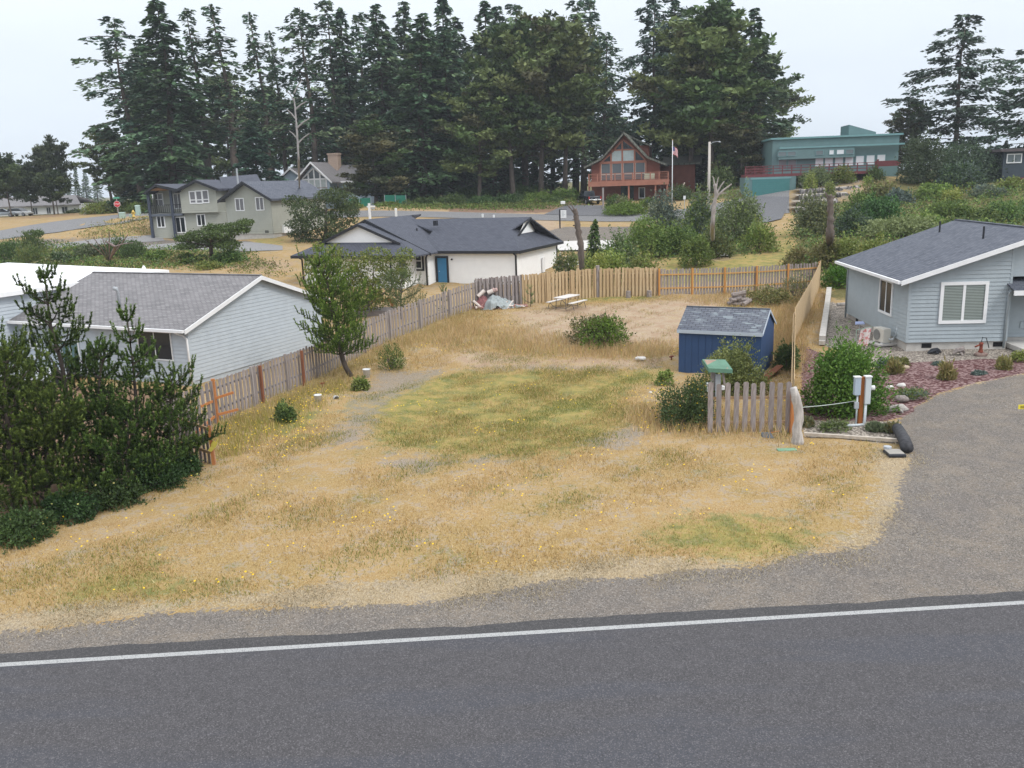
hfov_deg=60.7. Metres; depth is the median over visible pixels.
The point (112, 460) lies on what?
pine tree
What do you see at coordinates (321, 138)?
conifer
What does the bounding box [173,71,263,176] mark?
conifer
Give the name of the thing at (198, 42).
conifer
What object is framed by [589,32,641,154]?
conifer
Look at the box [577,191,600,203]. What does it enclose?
pickup truck
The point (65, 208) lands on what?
window
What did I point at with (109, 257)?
fallen branches
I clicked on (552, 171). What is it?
conifer
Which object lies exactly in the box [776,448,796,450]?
valve box lid
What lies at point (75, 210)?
shrub
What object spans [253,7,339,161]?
conifer
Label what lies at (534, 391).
short grass
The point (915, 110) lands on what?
conifer
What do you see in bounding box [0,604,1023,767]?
road
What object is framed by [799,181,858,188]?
rock terrace
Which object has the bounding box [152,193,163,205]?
window
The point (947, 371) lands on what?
grass tuft
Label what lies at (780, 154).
clerestory window
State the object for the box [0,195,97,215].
house
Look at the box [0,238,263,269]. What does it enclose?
scrub cover
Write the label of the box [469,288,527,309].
debris pile
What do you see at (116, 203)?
stop sign
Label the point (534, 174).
conifer
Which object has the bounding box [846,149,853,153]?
clerestory window
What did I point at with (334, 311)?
pine tree
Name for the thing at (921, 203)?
undergrowth
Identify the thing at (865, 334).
garden flag
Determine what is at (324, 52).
conifer
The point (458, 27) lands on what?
conifer
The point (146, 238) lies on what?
gravel lane
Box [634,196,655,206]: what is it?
garden bush
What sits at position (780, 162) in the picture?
window
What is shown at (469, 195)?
shrub
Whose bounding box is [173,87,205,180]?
conifer
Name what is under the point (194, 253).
field weeds
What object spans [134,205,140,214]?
utility cabinet
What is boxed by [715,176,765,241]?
shrub
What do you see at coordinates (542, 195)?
shrub
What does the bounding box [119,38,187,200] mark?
conifer
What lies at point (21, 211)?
parked car
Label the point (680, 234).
shrub
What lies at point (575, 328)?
shrub
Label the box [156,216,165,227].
window
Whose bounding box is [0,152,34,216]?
conifer
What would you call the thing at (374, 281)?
deciduous tree
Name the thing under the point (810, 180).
garden bush
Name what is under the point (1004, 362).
grass tuft
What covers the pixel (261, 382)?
fence post
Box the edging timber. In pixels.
[804,432,897,441]
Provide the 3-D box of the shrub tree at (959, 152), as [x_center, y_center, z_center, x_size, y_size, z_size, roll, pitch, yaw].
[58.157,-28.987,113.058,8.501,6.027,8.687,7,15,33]
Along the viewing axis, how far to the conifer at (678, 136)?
130.84 m
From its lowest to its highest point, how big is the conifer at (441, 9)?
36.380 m
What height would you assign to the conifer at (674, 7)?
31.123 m
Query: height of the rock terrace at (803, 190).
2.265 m
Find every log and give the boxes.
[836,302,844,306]
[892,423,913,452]
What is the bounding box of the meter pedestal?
[846,375,874,426]
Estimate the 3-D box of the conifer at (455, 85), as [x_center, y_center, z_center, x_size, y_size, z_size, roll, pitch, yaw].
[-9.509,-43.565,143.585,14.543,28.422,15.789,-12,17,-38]
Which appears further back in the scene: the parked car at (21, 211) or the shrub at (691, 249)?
the parked car at (21, 211)
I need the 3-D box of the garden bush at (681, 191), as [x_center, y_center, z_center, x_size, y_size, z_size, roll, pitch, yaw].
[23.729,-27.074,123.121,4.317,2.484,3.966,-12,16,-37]
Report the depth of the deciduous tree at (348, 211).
90.08 m
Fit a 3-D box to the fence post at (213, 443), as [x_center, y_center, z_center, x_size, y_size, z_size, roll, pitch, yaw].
[-9.548,2.037,28.037,0.371,1.450,0.136,-1,13,5]
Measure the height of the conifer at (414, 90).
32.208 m
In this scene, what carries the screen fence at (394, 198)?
on the ground at (970, 426)
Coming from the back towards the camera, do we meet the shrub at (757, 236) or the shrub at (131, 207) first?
the shrub at (131, 207)
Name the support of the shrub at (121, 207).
on the ground at (970, 426)
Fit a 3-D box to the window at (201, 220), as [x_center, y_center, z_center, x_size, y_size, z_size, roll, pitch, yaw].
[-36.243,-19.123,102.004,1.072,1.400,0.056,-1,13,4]
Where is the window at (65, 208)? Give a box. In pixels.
[61,206,67,212]
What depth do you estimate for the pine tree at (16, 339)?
26.01 m
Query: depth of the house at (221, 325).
43.49 m
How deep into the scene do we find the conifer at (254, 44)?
147.84 m
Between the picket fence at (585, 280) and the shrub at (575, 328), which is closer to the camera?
the shrub at (575, 328)
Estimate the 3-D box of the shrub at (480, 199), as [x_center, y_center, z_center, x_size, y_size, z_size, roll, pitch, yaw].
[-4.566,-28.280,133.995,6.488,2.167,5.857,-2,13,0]
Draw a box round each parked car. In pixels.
[0,209,16,216]
[8,208,33,215]
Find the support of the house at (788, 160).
on the ground at (970, 426)
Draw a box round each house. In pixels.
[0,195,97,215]
[0,263,329,385]
[143,174,259,238]
[217,168,325,239]
[281,153,381,208]
[290,214,563,287]
[584,132,701,199]
[740,125,904,196]
[835,219,1023,352]
[982,148,1023,181]
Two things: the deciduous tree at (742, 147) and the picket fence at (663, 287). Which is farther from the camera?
the deciduous tree at (742, 147)
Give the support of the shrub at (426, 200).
on the ground at (970, 426)
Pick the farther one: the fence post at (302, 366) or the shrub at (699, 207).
the shrub at (699, 207)
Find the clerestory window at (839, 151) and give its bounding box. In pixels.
[836,149,843,154]
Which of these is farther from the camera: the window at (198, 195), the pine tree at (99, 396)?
the window at (198, 195)
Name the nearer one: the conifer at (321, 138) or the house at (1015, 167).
the house at (1015, 167)
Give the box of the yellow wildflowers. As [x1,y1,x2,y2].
[34,291,866,603]
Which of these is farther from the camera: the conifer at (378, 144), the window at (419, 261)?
the conifer at (378, 144)
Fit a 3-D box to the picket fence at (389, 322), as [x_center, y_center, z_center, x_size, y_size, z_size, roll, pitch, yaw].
[-7.997,-2.076,42.644,1.859,2.891,26.078,4,14,23]
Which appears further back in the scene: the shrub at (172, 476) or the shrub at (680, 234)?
the shrub at (680, 234)
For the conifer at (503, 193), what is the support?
on the ground at (970, 426)
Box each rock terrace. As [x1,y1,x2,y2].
[794,198,837,205]
[796,192,848,199]
[798,185,859,193]
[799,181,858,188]
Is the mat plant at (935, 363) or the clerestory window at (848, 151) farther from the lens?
the clerestory window at (848, 151)
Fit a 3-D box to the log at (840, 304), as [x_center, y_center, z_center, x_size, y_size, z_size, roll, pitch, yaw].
[20.124,-4.843,53.136,0.814,0.249,0.222,-3,13,-6]
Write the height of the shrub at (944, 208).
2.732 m
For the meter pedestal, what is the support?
on the ground at (970, 426)
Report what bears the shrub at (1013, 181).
on the ground at (970, 426)
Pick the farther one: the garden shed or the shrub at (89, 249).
the shrub at (89, 249)
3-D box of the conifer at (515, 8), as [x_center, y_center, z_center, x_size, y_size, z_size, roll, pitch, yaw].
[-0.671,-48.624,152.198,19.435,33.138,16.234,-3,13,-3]
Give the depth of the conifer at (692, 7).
174.47 m
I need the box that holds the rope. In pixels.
[803,397,871,407]
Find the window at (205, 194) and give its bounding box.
[201,190,209,202]
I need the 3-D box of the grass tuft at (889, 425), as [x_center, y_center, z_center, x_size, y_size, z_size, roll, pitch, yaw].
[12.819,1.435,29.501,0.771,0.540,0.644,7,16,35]
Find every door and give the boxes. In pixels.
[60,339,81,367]
[437,258,446,282]
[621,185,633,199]
[752,179,789,195]
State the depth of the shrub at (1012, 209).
82.14 m
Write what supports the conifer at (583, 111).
on the ground at (970, 426)
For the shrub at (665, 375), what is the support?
on the ground at (970, 426)
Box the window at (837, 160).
[834,157,843,165]
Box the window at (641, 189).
[639,187,644,198]
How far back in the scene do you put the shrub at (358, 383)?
37.74 m
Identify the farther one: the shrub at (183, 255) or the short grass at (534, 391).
the shrub at (183, 255)
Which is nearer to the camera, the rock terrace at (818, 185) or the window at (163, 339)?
the window at (163, 339)
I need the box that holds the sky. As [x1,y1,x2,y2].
[0,0,1023,197]
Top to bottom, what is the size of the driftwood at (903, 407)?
0.306 m
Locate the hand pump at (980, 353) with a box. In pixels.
[974,337,988,356]
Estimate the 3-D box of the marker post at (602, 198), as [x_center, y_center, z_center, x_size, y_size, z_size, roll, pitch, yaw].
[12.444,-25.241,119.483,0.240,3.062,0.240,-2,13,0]
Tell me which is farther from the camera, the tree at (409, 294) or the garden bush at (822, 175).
the garden bush at (822, 175)
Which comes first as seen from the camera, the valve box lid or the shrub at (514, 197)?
the valve box lid
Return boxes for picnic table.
[546,294,586,308]
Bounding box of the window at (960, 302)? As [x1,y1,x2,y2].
[938,281,989,323]
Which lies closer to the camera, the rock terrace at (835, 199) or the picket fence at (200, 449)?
the picket fence at (200, 449)
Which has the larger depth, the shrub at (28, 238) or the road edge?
the shrub at (28, 238)
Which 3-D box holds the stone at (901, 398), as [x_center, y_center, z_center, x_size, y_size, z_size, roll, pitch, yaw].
[14.812,0.558,33.264,0.485,0.272,0.379,-2,13,0]
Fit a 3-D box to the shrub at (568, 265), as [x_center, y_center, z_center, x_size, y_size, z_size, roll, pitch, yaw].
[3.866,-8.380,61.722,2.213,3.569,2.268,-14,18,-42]
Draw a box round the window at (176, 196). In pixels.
[172,193,180,208]
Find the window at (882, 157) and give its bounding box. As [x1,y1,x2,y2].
[877,154,885,160]
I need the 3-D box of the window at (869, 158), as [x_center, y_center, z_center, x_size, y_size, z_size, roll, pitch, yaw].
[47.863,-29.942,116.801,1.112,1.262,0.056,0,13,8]
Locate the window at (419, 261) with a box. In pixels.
[416,256,423,270]
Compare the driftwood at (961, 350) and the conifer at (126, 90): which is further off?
the conifer at (126, 90)
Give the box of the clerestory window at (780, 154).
[778,151,786,156]
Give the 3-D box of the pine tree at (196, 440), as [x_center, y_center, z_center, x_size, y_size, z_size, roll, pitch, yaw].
[-11.150,1.074,27.393,3.606,3.844,3.122,-12,16,-37]
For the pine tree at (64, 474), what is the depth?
24.23 m
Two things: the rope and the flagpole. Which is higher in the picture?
the flagpole
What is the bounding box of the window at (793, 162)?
[787,159,796,169]
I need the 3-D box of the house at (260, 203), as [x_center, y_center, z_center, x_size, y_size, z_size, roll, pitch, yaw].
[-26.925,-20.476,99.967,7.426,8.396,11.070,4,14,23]
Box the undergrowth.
[576,181,1023,289]
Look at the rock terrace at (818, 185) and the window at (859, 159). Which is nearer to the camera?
the rock terrace at (818, 185)
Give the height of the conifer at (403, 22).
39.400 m
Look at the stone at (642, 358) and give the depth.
41.54 m
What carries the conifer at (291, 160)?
on the ground at (970, 426)
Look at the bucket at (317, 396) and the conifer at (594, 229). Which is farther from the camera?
the conifer at (594, 229)
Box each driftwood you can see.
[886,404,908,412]
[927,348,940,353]
[952,346,964,355]
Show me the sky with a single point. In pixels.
(853, 56)
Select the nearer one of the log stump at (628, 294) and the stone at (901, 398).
the stone at (901, 398)
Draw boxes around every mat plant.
[815,418,851,432]
[874,357,895,368]
[889,384,931,399]
[895,356,910,365]
[930,361,941,365]
[970,369,987,375]
[1009,349,1023,361]
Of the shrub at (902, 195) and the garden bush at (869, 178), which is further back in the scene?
the garden bush at (869, 178)
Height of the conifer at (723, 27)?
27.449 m
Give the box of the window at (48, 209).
[46,207,51,213]
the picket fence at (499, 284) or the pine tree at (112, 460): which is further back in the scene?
the picket fence at (499, 284)
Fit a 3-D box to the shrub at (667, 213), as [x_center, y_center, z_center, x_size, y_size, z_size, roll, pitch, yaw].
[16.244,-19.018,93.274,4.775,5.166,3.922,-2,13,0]
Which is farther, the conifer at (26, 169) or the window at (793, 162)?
the conifer at (26, 169)
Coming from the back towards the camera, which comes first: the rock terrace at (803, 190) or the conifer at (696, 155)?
the conifer at (696, 155)
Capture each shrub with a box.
[0,236,23,260]
[0,257,25,263]
[0,500,61,554]
[8,239,51,263]
[15,227,52,256]
[29,258,61,264]
[40,488,102,526]
[42,249,76,263]
[64,208,81,213]
[66,241,110,256]
[77,201,116,214]
[87,475,155,511]
[97,195,132,212]
[100,232,135,256]
[117,239,153,258]
[123,199,147,213]
[132,451,198,492]
[143,250,171,261]
[160,252,181,263]
[172,252,202,263]
[172,451,205,477]
[189,259,223,269]
[209,249,248,262]
[271,398,301,423]
[350,375,370,391]
[370,201,398,205]
[375,337,406,370]
[396,198,416,205]
[413,194,446,204]
[439,191,467,204]
[452,183,491,200]
[463,193,498,204]
[493,191,526,202]
[505,183,548,198]
[523,188,553,201]
[542,195,564,201]
[551,186,579,197]
[551,240,578,288]
[556,312,635,344]
[574,309,632,348]
[581,245,610,278]
[592,224,638,267]
[603,242,630,285]
[619,211,677,257]
[626,245,663,282]
[642,182,684,228]
[648,217,700,253]
[650,373,724,431]
[652,368,674,385]
[677,231,715,267]
[679,181,718,233]
[696,334,774,396]
[697,223,736,258]
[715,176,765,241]
[733,213,782,252]
[745,283,800,305]
[771,338,800,369]
[778,241,812,267]
[778,268,808,296]
[788,183,842,235]
[798,319,900,419]
[802,232,844,269]
[820,260,848,288]
[821,231,866,268]
[833,202,874,237]
[838,179,878,225]
[852,230,890,254]
[853,214,938,236]
[859,190,908,221]
[861,178,897,199]
[884,185,915,204]
[910,208,950,223]
[913,180,952,199]
[915,196,976,219]
[940,185,963,202]
[948,205,1009,222]
[965,182,1007,196]
[984,198,1023,222]
[993,174,1023,190]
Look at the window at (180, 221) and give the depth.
102.32 m
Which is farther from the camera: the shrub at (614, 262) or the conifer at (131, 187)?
the conifer at (131, 187)
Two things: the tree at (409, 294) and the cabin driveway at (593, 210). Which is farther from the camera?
the cabin driveway at (593, 210)
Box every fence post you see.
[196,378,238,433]
[208,425,217,464]
[258,365,264,402]
[300,350,305,385]
[595,265,599,296]
[789,398,793,433]
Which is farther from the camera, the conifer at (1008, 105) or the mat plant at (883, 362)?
the conifer at (1008, 105)
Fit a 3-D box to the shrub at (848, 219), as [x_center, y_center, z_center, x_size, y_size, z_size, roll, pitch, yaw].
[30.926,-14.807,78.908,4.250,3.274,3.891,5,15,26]
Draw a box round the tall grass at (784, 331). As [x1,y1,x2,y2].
[206,285,831,475]
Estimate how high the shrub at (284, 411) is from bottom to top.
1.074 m
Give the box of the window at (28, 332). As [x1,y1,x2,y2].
[28,332,37,348]
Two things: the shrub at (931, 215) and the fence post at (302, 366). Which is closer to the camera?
the fence post at (302, 366)
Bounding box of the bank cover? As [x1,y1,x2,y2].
[372,194,600,211]
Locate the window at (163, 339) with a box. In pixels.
[137,331,173,360]
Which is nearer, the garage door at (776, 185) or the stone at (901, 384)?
the stone at (901, 384)
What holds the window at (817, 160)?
in the house at (788, 160)
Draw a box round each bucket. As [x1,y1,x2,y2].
[314,394,321,401]
[362,368,369,377]
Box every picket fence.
[162,281,477,440]
[177,410,215,464]
[474,275,521,303]
[521,268,595,303]
[599,267,657,296]
[657,262,820,295]
[707,382,791,432]
[791,261,820,386]
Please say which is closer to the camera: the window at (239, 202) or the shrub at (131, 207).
the window at (239, 202)
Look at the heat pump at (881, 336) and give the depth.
42.68 m
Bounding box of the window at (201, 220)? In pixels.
[196,214,205,225]
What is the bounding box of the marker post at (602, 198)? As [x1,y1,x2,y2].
[602,188,603,208]
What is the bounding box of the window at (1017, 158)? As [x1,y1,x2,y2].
[1006,153,1022,162]
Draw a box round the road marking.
[0,601,1023,666]
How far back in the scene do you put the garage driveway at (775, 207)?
108.09 m
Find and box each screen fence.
[349,197,370,205]
[384,194,405,203]
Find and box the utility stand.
[702,359,732,416]
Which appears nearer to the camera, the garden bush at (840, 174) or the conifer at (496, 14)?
the garden bush at (840, 174)
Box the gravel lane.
[21,235,164,247]
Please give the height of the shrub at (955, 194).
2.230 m
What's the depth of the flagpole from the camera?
112.78 m
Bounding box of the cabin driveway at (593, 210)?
[546,205,636,215]
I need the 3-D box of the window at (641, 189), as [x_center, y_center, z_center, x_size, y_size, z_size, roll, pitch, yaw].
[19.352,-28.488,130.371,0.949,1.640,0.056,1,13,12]
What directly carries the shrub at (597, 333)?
on the ground at (970, 426)
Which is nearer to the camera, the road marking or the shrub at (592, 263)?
the road marking
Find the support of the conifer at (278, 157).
on the ground at (970, 426)
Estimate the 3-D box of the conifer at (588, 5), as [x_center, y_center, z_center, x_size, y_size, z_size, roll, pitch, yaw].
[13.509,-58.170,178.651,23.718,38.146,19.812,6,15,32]
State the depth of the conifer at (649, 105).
174.80 m
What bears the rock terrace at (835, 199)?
on the ground at (970, 426)
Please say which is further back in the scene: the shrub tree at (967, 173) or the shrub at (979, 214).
the shrub tree at (967, 173)
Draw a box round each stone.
[635,356,645,360]
[895,395,908,402]
[896,383,905,386]
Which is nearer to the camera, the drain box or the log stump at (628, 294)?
the drain box
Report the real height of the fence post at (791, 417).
1.600 m
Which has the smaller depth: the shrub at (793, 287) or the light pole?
the shrub at (793, 287)
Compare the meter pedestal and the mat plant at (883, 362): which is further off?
the mat plant at (883, 362)
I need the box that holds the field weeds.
[0,213,297,276]
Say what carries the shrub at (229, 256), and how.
on the ground at (970, 426)
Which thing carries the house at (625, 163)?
on the ground at (970, 426)
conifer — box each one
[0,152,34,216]
[11,160,48,215]
[21,134,78,214]
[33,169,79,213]
[67,16,180,202]
[72,128,130,200]
[73,161,82,196]
[81,172,93,199]
[91,0,224,213]
[93,178,104,202]
[102,49,166,206]
[111,158,136,199]
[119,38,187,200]
[154,42,201,177]
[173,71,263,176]
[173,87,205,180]
[176,8,244,179]
[196,4,266,175]
[225,111,264,176]
[229,119,288,180]
[235,12,292,177]
[238,85,296,170]
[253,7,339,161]
[264,30,304,171]
[282,90,319,168]
[287,0,370,167]
[308,54,355,162]
[308,94,342,161]
[320,7,369,164]
[329,114,419,204]
[337,12,397,158]
[352,4,429,192]
[360,13,472,202]
[370,1,426,186]
[372,32,415,186]
[372,32,469,162]
[398,160,420,200]
[412,0,488,199]
[418,27,494,196]
[423,16,502,190]
[431,79,522,196]
[452,18,562,193]
[456,0,537,196]
[457,4,562,185]
[458,44,504,194]
[473,6,553,194]
[492,9,605,192]
[498,28,571,194]
[513,37,609,190]
[532,21,618,189]
[538,17,600,191]
[539,0,619,193]
[556,0,629,161]
[584,219,601,268]
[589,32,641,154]
[590,112,634,171]
[601,0,717,172]
[625,15,756,161]
[635,42,667,156]
[645,0,706,187]
[650,0,780,188]
[657,6,694,151]
[660,25,715,184]
[695,0,777,186]
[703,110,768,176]
[715,8,797,174]
[746,50,815,139]
[881,14,1021,162]
[883,98,931,163]
[885,110,905,172]
[974,49,1023,149]
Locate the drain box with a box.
[883,445,906,457]
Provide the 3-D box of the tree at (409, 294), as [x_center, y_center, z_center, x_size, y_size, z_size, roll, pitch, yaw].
[-6.943,-5.618,53.114,3.266,3.743,3.054,8,16,36]
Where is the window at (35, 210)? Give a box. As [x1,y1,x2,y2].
[32,207,37,214]
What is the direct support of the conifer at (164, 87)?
on the ground at (970, 426)
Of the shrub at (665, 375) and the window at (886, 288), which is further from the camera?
the window at (886, 288)
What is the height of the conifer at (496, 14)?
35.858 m
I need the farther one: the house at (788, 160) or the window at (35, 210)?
the window at (35, 210)
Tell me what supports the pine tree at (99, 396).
on the ground at (970, 426)
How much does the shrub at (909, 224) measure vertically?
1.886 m
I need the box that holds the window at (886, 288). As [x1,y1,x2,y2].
[878,278,893,316]
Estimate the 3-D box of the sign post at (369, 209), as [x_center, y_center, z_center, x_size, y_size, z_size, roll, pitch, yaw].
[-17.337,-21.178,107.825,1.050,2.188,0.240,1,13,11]
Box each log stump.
[626,291,630,297]
[646,290,651,296]
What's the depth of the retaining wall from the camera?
47.96 m
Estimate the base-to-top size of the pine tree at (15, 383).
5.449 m
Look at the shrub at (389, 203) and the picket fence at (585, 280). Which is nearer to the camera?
the picket fence at (585, 280)
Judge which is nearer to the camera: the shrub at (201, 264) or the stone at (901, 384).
the stone at (901, 384)
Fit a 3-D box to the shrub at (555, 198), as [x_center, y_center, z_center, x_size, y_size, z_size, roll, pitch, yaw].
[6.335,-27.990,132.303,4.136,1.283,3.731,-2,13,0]
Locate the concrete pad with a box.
[558,240,615,249]
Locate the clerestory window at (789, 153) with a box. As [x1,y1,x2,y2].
[787,151,795,155]
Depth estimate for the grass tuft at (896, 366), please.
37.29 m
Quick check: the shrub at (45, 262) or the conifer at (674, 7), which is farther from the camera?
the conifer at (674, 7)
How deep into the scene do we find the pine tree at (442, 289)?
52.50 m
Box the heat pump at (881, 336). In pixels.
[869,326,896,346]
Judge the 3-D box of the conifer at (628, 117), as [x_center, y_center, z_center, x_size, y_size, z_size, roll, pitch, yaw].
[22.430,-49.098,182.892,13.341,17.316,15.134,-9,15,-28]
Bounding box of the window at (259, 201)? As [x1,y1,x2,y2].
[255,197,264,210]
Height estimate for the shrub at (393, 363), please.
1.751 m
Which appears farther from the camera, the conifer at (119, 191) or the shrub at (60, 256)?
the conifer at (119, 191)
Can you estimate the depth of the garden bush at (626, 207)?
113.82 m
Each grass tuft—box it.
[802,415,815,427]
[863,420,886,432]
[882,354,905,374]
[883,420,901,433]
[936,355,958,380]
[994,354,1013,370]
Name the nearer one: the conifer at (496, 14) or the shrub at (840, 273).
the shrub at (840, 273)
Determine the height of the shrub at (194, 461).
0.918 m
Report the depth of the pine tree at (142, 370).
26.71 m
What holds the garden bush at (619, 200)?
on the ground at (970, 426)
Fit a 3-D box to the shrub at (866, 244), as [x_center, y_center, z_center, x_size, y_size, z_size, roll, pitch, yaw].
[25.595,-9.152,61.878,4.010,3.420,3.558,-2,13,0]
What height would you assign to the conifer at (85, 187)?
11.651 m
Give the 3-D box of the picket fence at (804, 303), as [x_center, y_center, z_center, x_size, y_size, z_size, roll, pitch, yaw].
[14.918,-3.421,44.847,0.836,2.862,32.119,3,14,20]
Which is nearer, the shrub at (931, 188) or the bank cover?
the shrub at (931, 188)
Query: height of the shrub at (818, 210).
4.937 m
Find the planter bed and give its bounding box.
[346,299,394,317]
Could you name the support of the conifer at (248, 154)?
on the ground at (970, 426)
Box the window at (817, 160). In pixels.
[815,158,823,166]
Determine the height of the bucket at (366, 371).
0.416 m
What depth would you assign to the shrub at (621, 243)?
68.03 m
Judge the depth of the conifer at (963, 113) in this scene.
131.07 m
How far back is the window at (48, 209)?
165.60 m
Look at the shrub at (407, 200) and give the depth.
132.01 m
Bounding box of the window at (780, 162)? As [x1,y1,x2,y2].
[778,159,786,169]
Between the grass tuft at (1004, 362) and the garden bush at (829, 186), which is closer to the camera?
the grass tuft at (1004, 362)
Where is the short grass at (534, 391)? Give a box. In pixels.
[0,289,949,643]
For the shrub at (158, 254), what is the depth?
80.62 m
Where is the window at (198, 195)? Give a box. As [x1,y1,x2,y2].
[195,190,202,203]
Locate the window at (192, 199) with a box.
[188,191,196,203]
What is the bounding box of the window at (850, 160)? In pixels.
[845,157,853,165]
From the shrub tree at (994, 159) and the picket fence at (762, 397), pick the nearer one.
the picket fence at (762, 397)
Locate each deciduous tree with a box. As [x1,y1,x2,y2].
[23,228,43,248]
[173,218,254,255]
[281,186,360,242]
[303,239,418,311]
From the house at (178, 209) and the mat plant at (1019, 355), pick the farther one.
the house at (178, 209)
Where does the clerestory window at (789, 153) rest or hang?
in the house at (788, 160)
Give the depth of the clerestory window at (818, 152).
116.77 m
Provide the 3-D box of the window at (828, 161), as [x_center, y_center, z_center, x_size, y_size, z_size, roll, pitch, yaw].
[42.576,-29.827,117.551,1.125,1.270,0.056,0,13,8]
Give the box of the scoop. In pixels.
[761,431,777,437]
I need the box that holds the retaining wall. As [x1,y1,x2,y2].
[819,287,831,344]
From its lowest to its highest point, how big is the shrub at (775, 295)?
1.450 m
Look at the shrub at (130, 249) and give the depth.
82.62 m
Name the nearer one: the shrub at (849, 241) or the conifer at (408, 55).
the shrub at (849, 241)
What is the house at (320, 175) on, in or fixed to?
on the ground at (970, 426)
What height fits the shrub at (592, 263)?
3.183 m
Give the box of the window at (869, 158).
[866,155,874,164]
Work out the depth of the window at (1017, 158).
108.79 m
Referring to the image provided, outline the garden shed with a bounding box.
[677,306,782,378]
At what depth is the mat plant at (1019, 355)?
38.59 m
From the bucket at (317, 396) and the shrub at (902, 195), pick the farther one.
the shrub at (902, 195)
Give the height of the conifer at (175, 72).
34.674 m
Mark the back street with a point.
(59, 226)
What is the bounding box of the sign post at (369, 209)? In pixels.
[367,203,374,218]
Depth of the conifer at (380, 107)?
148.54 m
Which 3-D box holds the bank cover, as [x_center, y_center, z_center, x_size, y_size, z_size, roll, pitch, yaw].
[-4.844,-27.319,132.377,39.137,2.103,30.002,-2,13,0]
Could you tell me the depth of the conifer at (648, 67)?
148.28 m
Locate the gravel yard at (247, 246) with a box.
[144,242,282,250]
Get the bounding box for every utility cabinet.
[118,212,125,217]
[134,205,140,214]
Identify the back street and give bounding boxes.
[0,190,788,238]
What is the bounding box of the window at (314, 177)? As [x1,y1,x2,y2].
[302,168,327,189]
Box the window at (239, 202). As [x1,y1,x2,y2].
[234,198,244,210]
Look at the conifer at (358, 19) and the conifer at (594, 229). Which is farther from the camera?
the conifer at (358, 19)
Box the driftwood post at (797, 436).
[790,386,803,444]
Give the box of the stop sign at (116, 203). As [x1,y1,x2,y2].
[113,197,119,217]
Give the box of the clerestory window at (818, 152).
[816,150,823,154]
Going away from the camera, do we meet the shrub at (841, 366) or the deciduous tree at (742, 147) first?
the shrub at (841, 366)
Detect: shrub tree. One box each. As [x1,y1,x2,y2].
[700,161,737,191]
[894,123,950,183]
[924,136,995,178]
[933,154,995,186]
[970,139,1013,181]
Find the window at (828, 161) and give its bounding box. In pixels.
[824,158,832,165]
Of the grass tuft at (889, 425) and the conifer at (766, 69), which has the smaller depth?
the grass tuft at (889, 425)
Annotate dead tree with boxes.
[287,80,309,187]
[565,202,584,269]
[710,176,731,241]
[825,193,835,247]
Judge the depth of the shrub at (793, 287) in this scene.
55.71 m
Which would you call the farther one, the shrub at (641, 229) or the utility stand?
the shrub at (641, 229)
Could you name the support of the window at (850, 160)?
in the house at (788, 160)
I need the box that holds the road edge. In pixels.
[0,591,1023,662]
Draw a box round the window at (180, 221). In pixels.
[175,216,186,232]
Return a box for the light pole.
[707,141,720,219]
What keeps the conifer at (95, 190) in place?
on the ground at (970, 426)
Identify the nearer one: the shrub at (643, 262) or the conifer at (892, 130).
the shrub at (643, 262)
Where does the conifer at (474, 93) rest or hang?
on the ground at (970, 426)
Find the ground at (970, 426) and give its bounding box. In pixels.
[0,170,1023,653]
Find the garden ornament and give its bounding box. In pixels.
[855,321,864,330]
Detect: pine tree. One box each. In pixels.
[0,316,58,473]
[0,323,84,511]
[0,374,103,511]
[1,259,111,466]
[23,333,170,483]
[35,395,188,490]
[81,297,183,456]
[104,354,227,465]
[293,244,379,376]
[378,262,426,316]
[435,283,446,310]
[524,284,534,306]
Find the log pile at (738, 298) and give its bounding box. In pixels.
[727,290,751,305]
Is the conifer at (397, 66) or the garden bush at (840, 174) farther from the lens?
the conifer at (397, 66)
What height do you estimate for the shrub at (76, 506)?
1.030 m
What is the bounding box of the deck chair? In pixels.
[644,173,654,178]
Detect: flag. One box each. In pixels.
[673,147,677,157]
[856,327,870,345]
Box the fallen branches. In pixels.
[85,232,132,260]
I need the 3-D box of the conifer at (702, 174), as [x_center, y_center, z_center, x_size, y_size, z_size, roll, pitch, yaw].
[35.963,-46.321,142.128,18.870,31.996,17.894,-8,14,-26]
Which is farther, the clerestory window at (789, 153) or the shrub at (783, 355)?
the clerestory window at (789, 153)
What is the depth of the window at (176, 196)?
103.50 m
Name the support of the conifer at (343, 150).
on the ground at (970, 426)
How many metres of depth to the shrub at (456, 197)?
133.94 m
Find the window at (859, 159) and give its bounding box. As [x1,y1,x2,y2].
[855,155,863,164]
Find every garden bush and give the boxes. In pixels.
[602,198,648,215]
[604,193,618,206]
[615,193,632,204]
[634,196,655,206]
[667,183,693,199]
[796,163,839,187]
[802,170,817,188]
[824,178,836,197]
[830,162,857,182]
[860,175,872,185]
[862,164,887,180]
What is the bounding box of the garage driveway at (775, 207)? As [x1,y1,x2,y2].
[750,196,788,221]
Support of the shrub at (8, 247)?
on the ground at (970, 426)
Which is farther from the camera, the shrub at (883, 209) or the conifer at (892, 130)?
the conifer at (892, 130)
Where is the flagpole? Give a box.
[672,139,672,210]
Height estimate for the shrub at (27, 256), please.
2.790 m
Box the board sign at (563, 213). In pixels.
[559,209,566,227]

